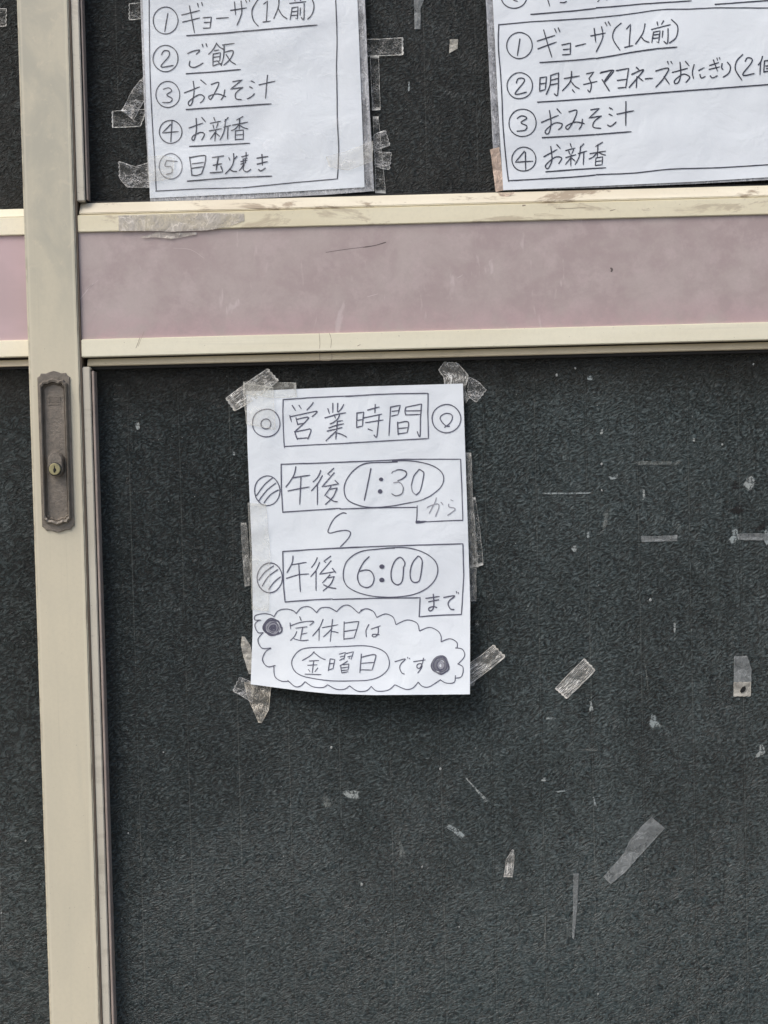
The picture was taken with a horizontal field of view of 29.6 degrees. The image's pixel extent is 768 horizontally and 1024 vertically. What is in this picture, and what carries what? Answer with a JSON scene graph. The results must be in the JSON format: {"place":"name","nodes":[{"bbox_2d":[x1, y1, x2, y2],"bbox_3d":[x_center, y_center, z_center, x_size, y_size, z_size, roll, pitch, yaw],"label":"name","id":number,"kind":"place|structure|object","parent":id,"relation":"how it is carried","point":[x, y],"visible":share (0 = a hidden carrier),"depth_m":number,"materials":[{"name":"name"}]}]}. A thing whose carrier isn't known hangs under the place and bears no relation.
{"place":"outdoors","nodes":[
{"label":"outdoors","id":0,"kind":"place"},
{"bbox_3d":[-0.005,-0.667,1.490,12.000,3.200,0.200,-1,2,0],"label":"shop wall","id":1,"kind":"object","parent":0,"visible":0},
{"bbox_3d":[-0.306,-0.022,1.452,1.890,1.931,0.120,-1,2,0],"label":"door frame","id":2,"kind":"object","parent":1,"relation":"attached to","visible":0},
{"bbox_2d":[0,0,87,1023],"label":"sliding door","id":3,"kind":"structure","parent":2,"relation":"attached to","point":[24,988],"depth_m":1.47,"materials":[{"name":"paint"}]},
{"bbox_2d":[17,0,767,1023],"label":"sliding door","id":4,"kind":"structure","parent":2,"relation":"attached to","point":[645,308],"depth_m":1.43,"materials":[{"name":"paint"}]},
{"bbox_2d":[112,109,144,127],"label":"tape strip","id":5,"kind":"object","parent":4,"relation":"attached to","point":[126,121],"visible":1,"depth_m":1.42,"materials":[{"name":"clear plastic"}]},
{"bbox_2d":[121,77,143,120],"bbox_3d":[-0.243,-0.400,1.412,0.025,0.043,0.004,-1,2,0],"label":"tape strip","id":6,"kind":"object","parent":4,"relation":"attached to","point":[133,102],"visible":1,"depth_m":1.41,"materials":[{"name":"clear plastic"}]},
{"bbox_2d":[118,161,148,187],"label":"tape strip","id":7,"kind":"object","parent":4,"relation":"attached to","point":[133,176],"visible":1,"depth_m":1.42,"materials":[{"name":"clear plastic"}]},
{"bbox_2d":[129,2,142,19],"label":"tape strip","id":8,"kind":"object","parent":4,"relation":"attached to","point":[132,12],"visible":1,"depth_m":1.41,"materials":[{"name":"clear plastic"}]},
{"bbox_2d":[142,232,196,238],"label":"tape strip","id":9,"kind":"object","parent":4,"relation":"attached to","point":[168,235],"visible":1,"depth_m":1.41,"materials":[{"name":"plastic"}]},
{"bbox_2d":[118,213,243,231],"bbox_3d":[-0.196,-0.280,1.405,0.122,0.017,0.001,-1,2,0],"label":"tape strip","id":10,"kind":"object","parent":4,"relation":"attached to","point":[206,221],"visible":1,"depth_m":1.41,"materials":[{"name":"plastic"}]},
{"bbox_2d":[233,677,253,702],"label":"tape strip","id":11,"kind":"object","parent":4,"relation":"attached to","point":[243,691],"visible":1,"depth_m":1.43,"materials":[{"name":"plastic"}]},
{"bbox_2d":[241,523,249,585],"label":"tape strip","id":12,"kind":"object","parent":4,"relation":"attached to","point":[246,584],"visible":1,"depth_m":1.43,"materials":[{"name":"clear plastic"}]},
{"bbox_2d":[241,636,251,673],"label":"tape strip","id":13,"kind":"object","parent":4,"relation":"attached to","point":[246,648],"visible":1,"depth_m":1.43,"materials":[{"name":"plastic"}]},
{"bbox_2d":[226,369,278,410],"bbox_3d":[-0.129,-0.119,1.420,0.052,0.041,0.003,-1,2,0],"label":"tape strip","id":14,"kind":"object","parent":4,"relation":"attached to","point":[265,385],"visible":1,"depth_m":1.42,"materials":[{"name":"clear plastic"}]},
{"bbox_2d":[140,0,373,200],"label":"menu sheet","id":15,"kind":"object","parent":4,"relation":"attached to","point":[248,98],"visible":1,"depth_m":1.41,"materials":[{"name":"white paper"}]},
{"bbox_2d":[244,682,270,722],"bbox_3d":[-0.123,0.187,1.431,0.027,0.041,0.004,-1,2,0],"label":"tape strip","id":16,"kind":"object","parent":4,"relation":"attached to","point":[253,707],"visible":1,"depth_m":1.43,"materials":[{"name":"plastic"}]},
{"bbox_2d":[344,791,357,797],"bbox_3d":[-0.031,0.279,1.437,0.025,0.017,0.001,-1,2,0],"label":"tape residue","id":17,"kind":"object","parent":4,"relation":"attached to","point":[349,795],"visible":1,"depth_m":1.44,"materials":[{"name":"grey plastic"}]},
{"bbox_2d":[246,384,469,694],"bbox_3d":[-0.026,0.029,1.419,0.217,0.302,0.015,-1,2,0],"label":"notice sheet","id":18,"kind":"object","parent":4,"relation":"attached to","point":[359,542],"visible":1,"depth_m":1.42,"materials":[{"name":"white paper"}]},
{"bbox_2d":[370,56,379,109],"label":"tape strip","id":19,"kind":"object","parent":4,"relation":"attached to","point":[372,75],"visible":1,"depth_m":1.42,"materials":[{"name":"clear plastic"}]},
{"bbox_2d":[365,130,389,149],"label":"tape strip","id":20,"kind":"object","parent":4,"relation":"attached to","point":[378,143],"visible":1,"depth_m":1.42,"materials":[{"name":"clear plastic"}]},
{"bbox_2d":[1,363,756,1017],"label":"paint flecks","id":21,"kind":"object","parent":4,"relation":"attached to","point":[439,769],"visible":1,"depth_m":1.44,"materials":[{"name":"paint"}]},
{"bbox_2d":[373,116,385,192],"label":"tape strip","id":22,"kind":"object","parent":4,"relation":"attached to","point":[374,118],"visible":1,"depth_m":1.42,"materials":[{"name":"clear plastic"}]},
{"bbox_2d":[360,37,403,55],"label":"tape strip","id":23,"kind":"object","parent":4,"relation":"attached to","point":[389,49],"visible":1,"depth_m":1.41,"materials":[{"name":"clear plastic"}]},
{"bbox_2d":[374,151,390,169],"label":"tape strip","id":24,"kind":"object","parent":4,"relation":"attached to","point":[382,162],"visible":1,"depth_m":1.42,"materials":[{"name":"clear plastic"}]},
{"bbox_2d":[414,0,423,28],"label":"tape strip","id":25,"kind":"object","parent":4,"relation":"attached to","point":[417,12],"visible":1,"depth_m":1.41,"materials":[{"name":"plastic"}]},
{"bbox_2d":[439,362,467,385],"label":"tape strip","id":26,"kind":"object","parent":4,"relation":"attached to","point":[462,377],"visible":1,"depth_m":1.42,"materials":[{"name":"clear plastic"}]},
{"bbox_2d":[449,39,457,52],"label":"tape strip","id":27,"kind":"object","parent":4,"relation":"attached to","point":[453,44],"visible":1,"depth_m":1.41,"materials":[{"name":"plastic"}]},
{"bbox_2d":[447,825,464,837],"bbox_3d":[0.070,0.316,1.438,0.031,0.023,0.001,-1,2,0],"label":"tape residue","id":28,"kind":"object","parent":4,"relation":"attached to","point":[460,833],"visible":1,"depth_m":1.44,"materials":[{"name":"grey plastic"}]},
{"bbox_2d":[465,452,477,567],"bbox_3d":[0.086,-0.002,1.425,0.012,0.113,0.001,-1,2,0],"label":"tape strip","id":29,"kind":"object","parent":4,"relation":"attached to","point":[470,565],"visible":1,"depth_m":1.43,"materials":[{"name":"clear plastic"}]},
{"bbox_2d":[469,567,476,600],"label":"tape strip","id":30,"kind":"object","parent":4,"relation":"attached to","point":[470,584],"visible":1,"depth_m":1.43,"materials":[{"name":"clear plastic"}]},
{"bbox_2d":[466,778,485,801],"bbox_3d":[0.092,0.274,1.436,0.034,0.037,0.001,-1,2,0],"label":"tape residue","id":31,"kind":"object","parent":4,"relation":"attached to","point":[478,792],"visible":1,"depth_m":1.44,"materials":[{"name":"grey plastic"}]},
{"bbox_2d":[467,377,485,401],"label":"tape strip","id":32,"kind":"object","parent":4,"relation":"attached to","point":[473,390],"visible":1,"depth_m":1.42,"materials":[{"name":"clear plastic"}]},
{"bbox_2d":[473,497,482,565],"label":"tape strip","id":33,"kind":"object","parent":4,"relation":"attached to","point":[479,564],"visible":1,"depth_m":1.43,"materials":[{"name":"clear plastic"}]},
{"bbox_2d":[470,645,504,683],"bbox_3d":[0.101,0.150,1.430,0.036,0.038,0.003,-1,2,0],"label":"tape strip","id":34,"kind":"object","parent":4,"relation":"attached to","point":[499,660],"visible":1,"depth_m":1.43,"materials":[{"name":"clear plastic"}]},
{"bbox_2d":[490,147,502,191],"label":"tape strip","id":35,"kind":"object","parent":4,"relation":"attached to","point":[496,165],"visible":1,"depth_m":1.41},
{"bbox_2d":[498,192,514,196],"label":"tape strip","id":36,"kind":"object","parent":4,"relation":"attached to","point":[504,194],"visible":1,"depth_m":1.41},
{"bbox_2d":[504,849,513,876],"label":"tape strip","id":37,"kind":"object","parent":4,"relation":"attached to","point":[508,875],"visible":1,"depth_m":1.44,"materials":[{"name":"grey plastic"}]},
{"bbox_2d":[544,492,590,493],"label":"tape residue","id":38,"kind":"object","parent":4,"relation":"attached to","point":[571,493],"visible":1,"depth_m":1.43,"materials":[{"name":"grey plastic"}]},
{"bbox_2d":[555,659,594,698],"bbox_3d":[0.188,0.164,1.431,0.040,0.039,0.002,-1,2,0],"label":"tape strip","id":39,"kind":"object","parent":4,"relation":"attached to","point":[582,682],"visible":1,"depth_m":1.43,"materials":[{"name":"plastic"}]},
{"bbox_2d":[572,873,578,938],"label":"tape strip","id":40,"kind":"object","parent":4,"relation":"attached to","point":[575,887],"visible":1,"depth_m":1.44,"materials":[{"name":"plastic"}]},
{"bbox_2d":[486,0,767,189],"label":"menu sheet","id":41,"kind":"object","parent":4,"relation":"attached to","point":[606,93],"visible":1,"depth_m":1.41,"materials":[{"name":"white paper"}]},
{"bbox_2d":[603,817,664,883],"bbox_3d":[0.247,0.334,1.437,0.062,0.066,0.001,-1,2,0],"label":"tape strip","id":42,"kind":"object","parent":4,"relation":"attached to","point":[648,830],"visible":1,"depth_m":1.44,"materials":[{"name":"plastic"}]},
{"bbox_2d":[650,715,659,727],"bbox_3d":[0.268,0.206,1.433,0.017,0.018,0.001,-1,2,0],"label":"tape residue","id":43,"kind":"object","parent":4,"relation":"attached to","point":[652,723],"visible":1,"depth_m":1.43,"materials":[{"name":"grey plastic"}]},
{"bbox_2d":[638,461,677,464],"bbox_3d":[0.266,-0.048,1.425,0.064,0.008,0.001,-1,2,0],"label":"tape residue","id":44,"kind":"object","parent":4,"relation":"attached to","point":[651,463],"visible":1,"depth_m":1.43,"materials":[{"name":"grey"}]},
{"bbox_2d":[641,535,676,541],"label":"tape strip","id":45,"kind":"object","parent":4,"relation":"attached to","point":[657,538],"visible":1,"depth_m":1.43,"materials":[{"name":"grey plastic"}]},
{"bbox_2d":[729,529,737,542],"bbox_3d":[0.342,0.024,1.427,0.016,0.021,0.001,-1,2,0],"label":"tape residue","id":46,"kind":"object","parent":4,"relation":"attached to","point":[732,538],"visible":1,"depth_m":1.43,"materials":[{"name":"grey plastic"}]},
{"bbox_2d":[730,505,744,513],"bbox_3d":[0.348,-0.003,1.426,0.037,0.016,0.001,-1,2,0],"label":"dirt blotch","id":47,"kind":"object","parent":4,"relation":"attached to","point":[735,509],"visible":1,"depth_m":1.43,"materials":[{"name":"black"}]},
{"bbox_2d":[733,682,750,696],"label":"tape strip","id":48,"kind":"object","parent":4,"relation":"attached to","point":[737,689],"visible":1,"depth_m":1.43,"materials":[{"name":"plastic"}]},
{"bbox_2d":[734,656,751,681],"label":"tape strip","id":49,"kind":"object","parent":4,"relation":"attached to","point":[742,671],"visible":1,"depth_m":1.43,"materials":[{"name":"grey plastic"}]},
{"bbox_2d":[744,476,754,489],"bbox_3d":[0.358,-0.027,1.425,0.020,0.023,0.001,-1,2,0],"label":"tape residue","id":50,"kind":"object","parent":4,"relation":"attached to","point":[747,485],"visible":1,"depth_m":1.43,"materials":[{"name":"grey plastic"}]},
{"bbox_2d":[737,533,767,539],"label":"tape strip","id":51,"kind":"object","parent":4,"relation":"attached to","point":[754,536],"visible":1,"depth_m":1.43,"materials":[{"name":"grey plastic"}]},
{"bbox_2d":[756,745,764,756],"bbox_3d":[0.370,0.235,1.433,0.016,0.019,0.001,-1,2,0],"label":"tape residue","id":52,"kind":"object","parent":4,"relation":"attached to","point":[758,754],"visible":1,"depth_m":1.43,"materials":[{"name":"grey plastic"}]},
{"bbox_2d":[756,522,764,529],"bbox_3d":[0.371,0.010,1.426,0.022,0.021,0.001,-1,2,0],"label":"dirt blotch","id":53,"kind":"object","parent":4,"relation":"attached to","point":[760,527],"visible":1,"depth_m":1.43,"materials":[{"name":"black"}]}
]}

